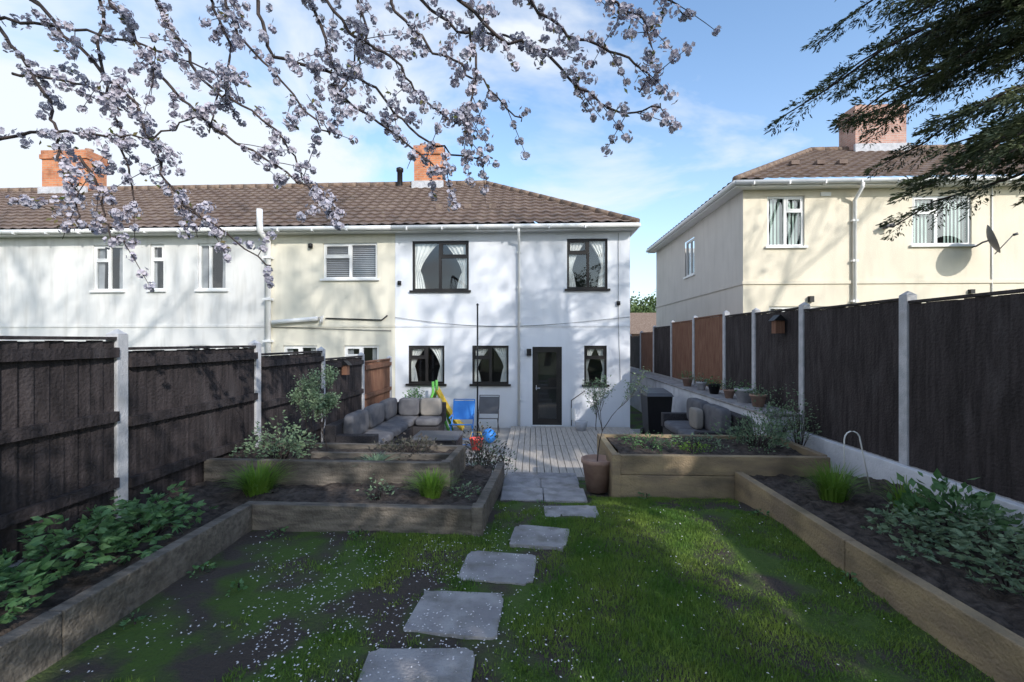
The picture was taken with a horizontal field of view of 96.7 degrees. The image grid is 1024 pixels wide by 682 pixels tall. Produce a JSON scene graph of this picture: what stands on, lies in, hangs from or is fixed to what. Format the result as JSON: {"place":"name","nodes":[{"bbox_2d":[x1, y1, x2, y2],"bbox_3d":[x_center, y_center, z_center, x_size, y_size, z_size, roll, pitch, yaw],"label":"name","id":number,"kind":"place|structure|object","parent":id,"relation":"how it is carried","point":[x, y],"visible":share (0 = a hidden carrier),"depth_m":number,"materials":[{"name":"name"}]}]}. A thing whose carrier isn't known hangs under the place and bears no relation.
{"place":"outdoors","nodes":[
{"label":"outdoors","id":0,"kind":"place"},
{"bbox_2d":[25,405,994,681],"bbox_3d":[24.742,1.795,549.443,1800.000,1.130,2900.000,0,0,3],"label":"ground","id":1,"kind":"structure","parent":0,"point":[107,655],"depth_m":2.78,"materials":[{"name":"plant"}]},
{"bbox_2d":[119,608,150,629],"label":"lawn weed","id":2,"kind":"object","parent":1,"relation":"on","point":[124,622],"visible":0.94,"depth_m":2.70,"materials":[{"name":"green plant"}]},
{"bbox_2d":[0,235,270,355],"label":"walls","id":3,"kind":"structure","parent":1,"relation":"on","point":[47,284],"depth_m":12.27,"materials":[{"name":"paint"}]},
{"bbox_2d":[0,227,267,237],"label":"gutter","id":4,"kind":"object","parent":3,"relation":"attached to","point":[23,233],"visible":0.77,"depth_m":11.95,"materials":[{"name":"white plastic"}]},
{"bbox_2d":[0,183,347,229],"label":"roof","id":5,"kind":"structure","parent":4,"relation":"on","point":[237,205],"depth_m":13.95,"materials":[{"name":"tile"}]},
{"bbox_2d":[37,148,108,193],"bbox_3d":[-15.395,-5.855,16.014,1.720,1.770,0.890,0,0,3],"label":"chimney","id":6,"kind":"object","parent":5,"relation":"on","point":[52,181],"visible":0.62,"depth_m":15.67,"materials":[{"name":"orange brick"}]},
{"bbox_2d":[89,244,247,349],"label":"windows","id":7,"kind":"structure","parent":3,"relation":"attached to","point":[109,270],"depth_m":12.36,"materials":[{"name":"white plastic"}]},
{"bbox_2d":[0,329,391,566],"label":"garden fence","id":8,"kind":"object","parent":1,"relation":"on","point":[90,422],"visible":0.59,"depth_m":4.00,"materials":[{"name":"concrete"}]},
{"bbox_2d":[342,361,351,374],"bbox_3d":[-3.100,0.500,8.508,0.160,0.260,0.180,0,0,3],"label":"bird box","id":9,"kind":"object","parent":8,"relation":"attached to","point":[346,368],"visible":0.96,"depth_m":8.45,"materials":[{"name":"brown wood"}]},
{"bbox_2d":[186,561,216,578],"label":"lawn weed","id":10,"kind":"object","parent":1,"relation":"on","point":[203,567],"visible":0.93,"depth_m":3.31,"materials":[{"name":"green plant"}]},
{"bbox_2d":[225,577,247,595],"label":"lawn weed","id":11,"kind":"object","parent":1,"relation":"on","point":[241,585],"visible":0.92,"depth_m":3.07,"materials":[{"name":"green plant"}]},
{"bbox_2d":[0,442,503,681],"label":"raised bed","id":12,"kind":"object","parent":1,"relation":"on","point":[39,644],"visible":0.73,"depth_m":3.97,"materials":[{"name":"wood"}]},
{"bbox_2d":[0,479,289,636],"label":"soil","id":13,"kind":"structure","parent":12,"relation":"in","point":[73,584],"depth_m":3.32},
{"bbox_2d":[0,534,94,623],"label":"hellebore plant","id":14,"kind":"object","parent":13,"relation":"on","point":[27,573],"visible":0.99,"depth_m":2.58,"materials":[{"name":"green plant"}]},
{"bbox_2d":[1,504,157,591],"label":"hellebore plant","id":15,"kind":"object","parent":13,"relation":"on","point":[86,527],"visible":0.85,"depth_m":3.01,"materials":[{"name":"green plant"}]},
{"bbox_2d":[88,480,203,530],"bbox_3d":[-3.050,1.367,3.733,0.790,0.331,0.702,0,0,-18],"label":"hellebore plant","id":16,"kind":"object","parent":13,"relation":"on","point":[122,503],"visible":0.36,"depth_m":3.77,"materials":[{"name":"green plant"}]},
{"bbox_2d":[77,485,216,565],"bbox_3d":[-2.782,1.361,3.548,0.864,0.346,0.810,0,0,33],"label":"hellebore plant","id":17,"kind":"object","parent":13,"relation":"on","point":[149,514],"visible":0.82,"depth_m":3.42,"materials":[{"name":"green plant"}]},
{"bbox_2d":[217,457,299,496],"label":"ornamental grass","id":18,"kind":"object","parent":13,"relation":"on","point":[258,483],"depth_m":4.52,"materials":[{"name":"green plant"}]},
{"bbox_2d":[231,446,454,461],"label":"soil","id":19,"kind":"structure","parent":12,"relation":"in","point":[290,455],"depth_m":5.61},
{"bbox_2d":[229,410,322,459],"bbox_3d":[-2.739,1.109,5.346,0.918,0.608,0.900,0,0,3],"label":"silver shrub","id":20,"kind":"object","parent":19,"relation":"on","point":[290,441],"visible":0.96,"depth_m":5.27,"materials":[{"name":"grey plant"}]},
{"bbox_2d":[286,367,325,450],"bbox_3d":[-2.582,0.879,5.716,0.439,1.106,0.438,0,0,3],"label":"garden shrub","id":21,"kind":"object","parent":19,"relation":"on","point":[304,386],"visible":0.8,"depth_m":5.67,"materials":[{"name":"green plant"}]},
{"bbox_2d":[305,364,341,451],"bbox_3d":[-2.192,0.852,5.422,0.396,1.158,0.426,0,0,23],"label":"garden shrub","id":22,"kind":"object","parent":19,"relation":"on","point":[328,401],"visible":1,"depth_m":5.36,"materials":[{"name":"green plant"}]},
{"bbox_2d":[350,451,404,465],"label":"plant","id":23,"kind":"object","parent":19,"relation":"on","point":[377,457],"visible":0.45,"depth_m":5.17,"materials":[{"name":"green plant"}]},
{"bbox_2d":[371,432,443,459],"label":"lavender bush","id":24,"kind":"object","parent":19,"relation":"on","point":[406,444],"visible":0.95,"depth_m":5.58,"materials":[{"name":"green plant"}]},
{"bbox_2d":[264,482,482,505],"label":"soil","id":25,"kind":"structure","parent":12,"relation":"in","point":[337,492],"depth_m":4.49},
{"bbox_2d":[356,474,398,500],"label":"seedling plant","id":26,"kind":"object","parent":25,"relation":"on","point":[378,497],"visible":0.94,"depth_m":4.41,"materials":[{"name":"green plant"}]},
{"bbox_2d":[398,467,458,498],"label":"ornamental grass","id":27,"kind":"object","parent":25,"relation":"on","point":[429,487],"depth_m":4.45,"materials":[{"name":"green plant"}]},
{"bbox_2d":[448,479,480,499],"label":"seedling plant","id":28,"kind":"object","parent":25,"relation":"on","point":[465,491],"visible":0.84,"depth_m":4.53,"materials":[{"name":"green plant"}]},
{"bbox_2d":[454,464,493,491],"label":"soil","id":29,"kind":"structure","parent":12,"relation":"in","point":[479,474],"depth_m":5.50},
{"bbox_2d":[451,422,510,467],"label":"lavender bush","id":30,"kind":"object","parent":29,"relation":"on","point":[477,452],"visible":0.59,"depth_m":6.23,"materials":[{"name":"grey plant"}]},
{"bbox_2d":[261,526,288,538],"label":"lawn weed","id":31,"kind":"object","parent":1,"relation":"on","point":[283,529],"visible":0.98,"depth_m":3.90,"materials":[{"name":"green plant"}]},
{"bbox_2d":[271,231,394,397],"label":"walls","id":32,"kind":"structure","parent":1,"relation":"on","point":[300,289],"depth_m":12.03,"materials":[{"name":"paint"}]},
{"bbox_2d":[256,208,273,355],"bbox_3d":[-6.444,-0.571,11.829,0.200,5.603,0.544,0,0,3],"label":"soil pipe","id":33,"kind":"object","parent":32,"relation":"attached to","point":[268,257],"visible":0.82,"depth_m":11.94,"materials":[{"name":"white plastic"}]},
{"bbox_2d":[263,225,394,234],"bbox_3d":[-4.735,-2.885,11.809,3.378,0.150,0.428,0,0,3],"label":"gutter","id":34,"kind":"object","parent":32,"relation":"attached to","point":[309,230],"visible":0.93,"depth_m":11.68,"materials":[{"name":"white plastic"}]},
{"bbox_2d":[271,243,390,330],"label":"pipes","id":35,"kind":"object","parent":32,"relation":"attached to","point":[296,320],"visible":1,"depth_m":11.93,"materials":[{"name":"white plastic"}]},
{"bbox_2d":[284,243,378,360],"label":"windows","id":36,"kind":"structure","parent":32,"relation":"attached to","point":[350,261],"depth_m":12.13,"materials":[{"name":"white plastic"}]},
{"bbox_2d":[263,181,435,225],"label":"roof","id":37,"kind":"structure","parent":32,"relation":"on","point":[372,203],"depth_m":13.47,"materials":[{"name":"tile"}]},
{"bbox_2d":[396,167,402,185],"bbox_3d":[-3.766,-5.460,15.285,0.240,0.780,0.240,0,0,3],"label":"flue","id":38,"kind":"object","parent":37,"relation":"on","point":[399,170],"visible":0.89,"depth_m":15.21,"materials":[{"name":"black metal"}]},
{"bbox_2d":[0,0,720,291],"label":"cherry tree","id":39,"kind":"object","parent":1,"relation":"on","point":[108,100],"visible":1,"depth_m":3.10,"materials":[{"name":"white plant"}]},
{"bbox_2d":[61,505,891,681],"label":"fallen petals","id":40,"kind":"object","parent":1,"relation":"on","point":[393,613],"visible":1,"depth_m":2.68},
{"bbox_2d":[357,505,599,681],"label":"stepping stones","id":41,"kind":"object","parent":1,"relation":"on","point":[519,571],"visible":0.73,"depth_m":2.78,"materials":[{"name":"stone"}]},
{"bbox_2d":[468,422,516,474],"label":"hebe shrub","id":42,"kind":"object","parent":1,"relation":"on","point":[475,463],"visible":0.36,"depth_m":6.95,"materials":[{"name":"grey plant"}]},
{"bbox_2d":[395,231,629,427],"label":"walls","id":43,"kind":"structure","parent":1,"relation":"on","point":[546,298],"depth_m":11.80,"materials":[{"name":"paint"}]},
{"bbox_2d":[406,239,609,386],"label":"windows","id":44,"kind":"structure","parent":43,"relation":"attached to","point":[440,266],"depth_m":11.99,"materials":[{"name":"clear glass"}]},
{"bbox_2d":[395,233,624,425],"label":"wall fittings","id":45,"kind":"object","parent":43,"relation":"attached to","point":[529,354],"depth_m":11.69,"materials":[{"name":"black metal"}]},
{"bbox_2d":[390,222,640,236],"bbox_3d":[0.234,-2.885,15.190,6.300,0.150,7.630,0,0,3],"label":"gutter","id":46,"kind":"object","parent":43,"relation":"attached to","point":[632,227],"visible":0.81,"depth_m":11.48,"materials":[{"name":"white plastic"}]},
{"bbox_2d":[393,180,639,224],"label":"roof","id":47,"kind":"structure","parent":43,"relation":"on","point":[504,204],"depth_m":12.64,"materials":[{"name":"tile"}]},
{"bbox_2d":[412,143,446,187],"bbox_3d":[-2.775,-5.815,15.395,1.050,1.690,0.790,0,0,3],"label":"chimney","id":48,"kind":"object","parent":47,"relation":"on","point":[422,179],"visible":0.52,"depth_m":15.08,"materials":[{"name":"orange brick"}]},
{"bbox_2d":[517,228,520,425],"bbox_3d":[0.172,-0.343,11.611,0.110,5.046,0.384,0,0,3],"label":"downpipe","id":49,"kind":"object","parent":43,"relation":"attached to","point":[518,287],"visible":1,"depth_m":11.71,"materials":[{"name":"white plastic"}]},
{"bbox_2d":[532,347,561,426],"bbox_3d":[0.944,1.130,12.065,1.200,2.200,0.650,0,0,3],"label":"door","id":50,"kind":"structure","parent":43,"relation":"attached to","point":[546,386],"depth_m":11.83,"materials":[{"name":"black plastic"}]},
{"bbox_2d":[500,472,587,502],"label":"paving slabs","id":51,"kind":"structure","parent":1,"relation":"on","point":[539,486],"depth_m":5.47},
{"bbox_2d":[503,426,634,480],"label":"deck","id":52,"kind":"structure","parent":1,"relation":"on","point":[582,443],"depth_m":9.40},
{"bbox_2d":[575,420,587,430],"bbox_3d":[1.707,2.090,11.235,0.320,0.220,0.320,0,0,3],"label":"plant pot","id":53,"kind":"object","parent":52,"relation":"on","point":[580,425],"visible":1,"depth_m":11.12,"materials":[{"name":"ceramic"}]},
{"bbox_2d":[590,389,601,427],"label":"wall shrub","id":54,"kind":"object","parent":52,"relation":"on","point":[596,397],"visible":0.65,"depth_m":11.04,"materials":[{"name":"green plant"}]},
{"bbox_2d":[581,454,609,493],"bbox_3d":[1.068,1.670,5.708,0.400,0.400,0.400,0,0,3],"label":"plant pot","id":55,"kind":"object","parent":1,"relation":"on","point":[596,474],"visible":0.86,"depth_m":5.58,"materials":[{"name":"ceramic"}]},
{"bbox_2d":[583,366,650,461],"bbox_3d":[1.253,0.912,5.647,0.811,1.238,0.562,0,0,-17],"label":"potted olive sapling","id":56,"kind":"object","parent":55,"relation":"on","point":[605,392],"visible":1,"depth_m":5.60,"materials":[{"name":"plant"}]},
{"bbox_2d":[630,291,655,312],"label":"distant tree","id":57,"kind":"object","parent":1,"relation":"on","point":[640,307],"visible":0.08,"depth_m":59.59,"materials":[{"name":"green plant"}]},
{"bbox_2d":[638,289,655,309],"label":"distant tree","id":58,"kind":"object","parent":1,"relation":"on","point":[649,298],"visible":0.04,"depth_m":63.76,"materials":[{"name":"green plant"}]},
{"bbox_2d":[630,368,801,441],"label":"retaining wall","id":59,"kind":"structure","parent":1,"relation":"on","point":[680,391],"depth_m":10.27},
{"bbox_2d":[682,377,692,385],"bbox_3d":[4.171,0.970,10.823,0.260,0.200,0.256,0,0,3],"label":"plant pot","id":60,"kind":"object","parent":59,"relation":"on","point":[686,380],"visible":0.9,"depth_m":10.74,"materials":[{"name":"ceramic"}]},
{"bbox_2d":[696,381,706,389],"bbox_3d":[4.131,0.980,9.924,0.234,0.180,0.230,0,0,3],"label":"plant pot","id":61,"kind":"object","parent":59,"relation":"on","point":[701,385],"visible":0.91,"depth_m":9.85,"materials":[{"name":"concrete"}]},
{"bbox_2d":[707,383,720,393],"bbox_3d":[4.099,0.970,9.225,0.260,0.200,0.256,0,0,3],"label":"plant pot","id":62,"kind":"object","parent":59,"relation":"on","point":[715,389],"visible":0.95,"depth_m":9.14,"materials":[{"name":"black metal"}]},
{"bbox_2d":[723,389,734,398],"bbox_3d":[4.068,0.990,8.526,0.208,0.160,0.205,0,0,3],"label":"plant pot","id":63,"kind":"object","parent":59,"relation":"on","point":[729,393],"visible":0.91,"depth_m":8.46,"materials":[{"name":"ceramic"}]},
{"bbox_2d":[720,378,740,389],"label":"potted plant","id":64,"kind":"object","parent":63,"relation":"in","point":[729,385],"visible":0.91,"depth_m":8.52,"materials":[{"name":"green plant"}]},
{"bbox_2d":[734,388,752,402],"bbox_3d":[4.041,0.950,7.926,0.312,0.240,0.307,0,0,3],"label":"plant pot","id":65,"kind":"object","parent":59,"relation":"on","point":[742,396],"visible":0.81,"depth_m":7.83,"materials":[{"name":"ceramic"}]},
{"bbox_2d":[749,393,766,406],"bbox_3d":[4.018,0.970,7.427,0.260,0.200,0.256,0,0,3],"label":"plant pot","id":66,"kind":"object","parent":59,"relation":"on","point":[761,402],"visible":0.86,"depth_m":7.34,"materials":[{"name":"ceramic"}]},
{"bbox_2d":[745,383,773,396],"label":"potted plant","id":67,"kind":"object","parent":66,"relation":"in","point":[757,393],"visible":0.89,"depth_m":7.43,"materials":[{"name":"green plant"}]},
{"bbox_2d":[597,434,1023,681],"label":"raised bed","id":68,"kind":"object","parent":1,"relation":"on","point":[983,643],"visible":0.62,"depth_m":3.75,"materials":[{"name":"wood"}]},
{"bbox_2d":[607,436,808,455],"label":"soil","id":69,"kind":"structure","parent":68,"relation":"in","point":[739,448],"depth_m":5.83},
{"bbox_2d":[614,429,683,453],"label":"herb plant","id":70,"kind":"object","parent":69,"relation":"on","point":[640,443],"visible":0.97,"depth_m":5.91,"materials":[{"name":"green plant"}]},
{"bbox_2d":[670,440,715,453],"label":"herb plant","id":71,"kind":"object","parent":69,"relation":"on","point":[692,446],"visible":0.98,"depth_m":5.70,"materials":[{"name":"green plant"}]},
{"bbox_2d":[659,433,733,451],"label":"herb plant","id":72,"kind":"object","parent":69,"relation":"on","point":[696,444],"visible":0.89,"depth_m":5.97,"materials":[{"name":"green plant"}]},
{"bbox_2d":[708,406,806,452],"bbox_3d":[3.275,1.135,5.993,0.992,0.557,1.021,0,0,-17],"label":"lavender bush","id":73,"kind":"object","parent":69,"relation":"on","point":[773,435],"visible":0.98,"depth_m":5.92,"materials":[{"name":"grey plant"}]},
{"bbox_2d":[749,387,812,436],"bbox_3d":[3.804,1.031,6.578,0.768,0.766,0.726,0,0,-29],"label":"lavender bush","id":74,"kind":"object","parent":69,"relation":"on","point":[777,412],"visible":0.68,"depth_m":6.51,"materials":[{"name":"green plant"}]},
{"bbox_2d":[777,387,821,445],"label":"climbing shrub","id":75,"kind":"object","parent":68,"relation":"on","point":[798,424],"visible":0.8,"depth_m":6.22,"materials":[{"name":"green plant"}]},
{"bbox_2d":[749,473,1023,637],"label":"soil","id":76,"kind":"structure","parent":68,"relation":"in","point":[1004,608],"depth_m":3.41,"materials":[{"name":"soil"}]},
{"bbox_2d":[843,431,870,491],"bbox_3d":[3.602,1.259,4.743,0.282,0.645,0.014,0,0,3],"label":"garden hoop","id":77,"kind":"object","parent":76,"relation":"on","point":[862,454],"visible":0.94,"depth_m":4.74,"materials":[{"name":"white plastic"}]},
{"bbox_2d":[861,502,1006,556],"bbox_3d":[3.066,1.424,3.466,0.826,0.259,0.877,0,0,-28],"label":"geranium plant","id":78,"kind":"object","parent":76,"relation":"on","point":[913,521],"visible":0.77,"depth_m":3.46,"materials":[{"name":"green plant"}]},
{"bbox_2d":[886,468,1023,541],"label":"green perennial","id":79,"kind":"object","parent":76,"relation":"on","point":[936,503],"visible":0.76,"depth_m":3.71,"materials":[{"name":"green plant"}]},
{"bbox_2d":[888,500,1023,563],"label":"geranium plant","id":80,"kind":"object","parent":76,"relation":"on","point":[972,525],"visible":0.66,"depth_m":3.34,"materials":[{"name":"green plant"}]},
{"bbox_2d":[896,528,1023,595],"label":"geranium plant","id":81,"kind":"object","parent":76,"relation":"on","point":[1001,570],"visible":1,"depth_m":2.91,"materials":[{"name":"green plant"}]},
{"bbox_2d":[630,288,1023,504],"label":"garden fence","id":82,"kind":"object","parent":1,"relation":"on","point":[909,379],"visible":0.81,"depth_m":5.00,"materials":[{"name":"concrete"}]},
{"bbox_2d":[768,315,785,332],"bbox_3d":[4.187,-0.265,7.179,0.200,0.290,0.180,0,0,3],"label":"bird box","id":83,"kind":"object","parent":82,"relation":"attached to","point":[778,323],"visible":1,"depth_m":7.12,"materials":[{"name":"brown wood"}]},
{"bbox_2d":[656,186,1023,326],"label":"walls","id":84,"kind":"structure","parent":1,"relation":"on","point":[738,268],"depth_m":11.39,"materials":[{"name":"paint"}]},
{"bbox_2d":[683,195,976,311],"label":"windows","id":85,"kind":"structure","parent":84,"relation":"attached to","point":[785,221],"depth_m":11.56,"materials":[{"name":"white plastic"}]},
{"bbox_2d":[646,175,1023,302],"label":"gutter and downpipe","id":86,"kind":"object","parent":84,"relation":"attached to","point":[725,194],"visible":0.81,"depth_m":11.27,"materials":[{"name":"white plastic"}]},
{"bbox_2d":[647,143,1023,248],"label":"roof","id":87,"kind":"structure","parent":84,"relation":"on","point":[836,161],"depth_m":12.55,"materials":[{"name":"tile"}]},
{"bbox_2d":[837,104,910,151],"bbox_3d":[11.994,-6.955,15.156,1.720,1.770,0.940,0,0,3],"label":"chimney","id":88,"kind":"object","parent":87,"relation":"on","point":[890,140],"visible":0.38,"depth_m":14.77,"materials":[{"name":"orange brick"}]},
{"bbox_2d":[808,188,992,301],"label":"wall fittings","id":89,"kind":"object","parent":84,"relation":"attached to","point":[891,225],"depth_m":11.20,"materials":[{"name":"white plastic"}]},
{"bbox_2d":[972,225,1018,253],"bbox_3d":[11.356,-2.385,10.819,0.560,0.711,0.843,0,0,3],"label":"satellite dish","id":90,"kind":"object","parent":84,"relation":"attached to","point":[992,240],"visible":1,"depth_m":10.58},
{"bbox_2d":[832,569,862,585],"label":"lawn weed","id":91,"kind":"object","parent":1,"relation":"on","point":[859,583],"visible":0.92,"depth_m":3.18,"materials":[{"name":"green plant"}]},
{"bbox_2d":[764,0,1023,240],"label":"conifer tree","id":92,"kind":"object","parent":1,"relation":"on","point":[946,38],"visible":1,"depth_m":4.85,"materials":[{"name":"plant"}]},
{"bbox_2d":[800,432,1023,533],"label":"retaining wall","id":93,"kind":"structure","parent":1,"relation":"on","point":[881,468],"depth_m":5.08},
{"bbox_2d":[0,0,1023,304],"label":"sky","id":94,"kind":"structure","parent":0,"point":[733,83],"materials":[{"name":"blue"}]},
{"bbox_2d":[408,427,639,471],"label":"patio","id":95,"kind":"structure","parent":0,"point":[503,434],"depth_m":10.52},
{"bbox_2d":[325,398,445,443],"bbox_3d":[-2.337,1.760,9.124,1.450,0.960,3.180,0,0,3],"label":"rattan corner sofa","id":96,"kind":"object","parent":95,"relation":"on","point":[388,419],"visible":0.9,"depth_m":9.26,"materials":[{"name":"grey fabric"}]},
{"bbox_2d":[412,430,463,444],"bbox_3d":[-1.371,1.990,8.445,0.860,0.500,0.810,0,0,3],"label":"rattan coffee table","id":97,"kind":"object","parent":95,"relation":"on","point":[444,437],"visible":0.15,"depth_m":8.29,"materials":[{"name":"grey wicker"}]},
{"bbox_2d":[430,380,463,430],"bbox_3d":[-1.740,1.611,11.190,1.083,1.262,0.470,0,0,3],"label":"toddler slide","id":98,"kind":"object","parent":95,"relation":"on","point":[439,394],"visible":0.45,"depth_m":11.34,"materials":[{"name":"yellow plastic"}]},
{"bbox_2d":[449,399,474,444],"bbox_3d":[-1.098,1.779,10.069,0.501,0.922,0.611,0,0,3],"label":"folding chair","id":99,"kind":"object","parent":95,"relation":"on","point":[463,409],"visible":0.73,"depth_m":10.26,"materials":[{"name":"blue plastic"}]},
{"bbox_2d":[469,433,483,450],"bbox_3d":[-0.731,2.048,9.342,0.300,0.365,0.300,0,0,3],"label":"toy bucket","id":100,"kind":"object","parent":95,"relation":"on","point":[474,443],"visible":0.6,"depth_m":9.25,"materials":[{"name":"red plastic"}]},
{"bbox_2d":[476,303,479,436],"bbox_3d":[-0.753,0.710,9.944,0.100,3.060,0.095,0,0,3],"label":"washing line post","id":101,"kind":"object","parent":95,"relation":"on","point":[477,304],"visible":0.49,"depth_m":9.93,"materials":[{"name":"black metal"}]},
{"bbox_2d":[476,395,499,435],"bbox_3d":[-0.563,1.779,10.846,0.501,0.922,0.611,0,0,3],"label":"folding chair","id":102,"kind":"object","parent":95,"relation":"on","point":[488,404],"visible":0.79,"depth_m":11.04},
{"bbox_2d":[482,428,495,442],"bbox_3d":[-0.504,2.070,9.933,0.320,0.320,0.320,0,0,3],"label":"play ball","id":103,"kind":"object","parent":95,"relation":"on","point":[488,435],"visible":0.72,"depth_m":9.82,"materials":[{"name":"blue plastic"}]},
{"bbox_2d":[639,388,673,433],"bbox_3d":[3.293,1.669,10.432,0.597,1.117,0.793,0,0,3],"label":"wheelie bin","id":104,"kind":"object","parent":95,"relation":"on","point":[655,402],"visible":0.73,"depth_m":10.12,"materials":[{"name":"black plastic"}]},
{"bbox_2d":[630,313,655,333],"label":"roof","id":105,"kind":"structure","parent":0,"point":[643,322],"depth_m":41.11,"materials":[{"name":"tile"}]},
{"bbox_2d":[661,398,749,434],"bbox_3d":[3.372,1.585,8.182,0.840,0.970,2.050,0,0,3],"label":"rattan sofa","id":106,"kind":"object","parent":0,"point":[697,416],"visible":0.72,"depth_m":7.97,"materials":[{"name":"grey wicker"}]},
{"bbox_2d":[787,459,881,502],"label":"ornamental grass","id":107,"kind":"object","parent":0,"point":[833,489],"depth_m":4.41,"materials":[{"name":"green plant"}]},
{"bbox_2d":[870,475,927,514],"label":"plant","id":108,"kind":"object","parent":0,"point":[900,491],"depth_m":4.04,"materials":[{"name":"green plant"}]},
{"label":"plant pot","id":109,"kind":"object","parent":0,"visible":0},
{"bbox_2d":[403,387,424,397],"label":"potted plant","id":110,"kind":"object","parent":109,"relation":"in","point":[414,394],"visible":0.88,"depth_m":11.55,"materials":[{"name":"green plant"}]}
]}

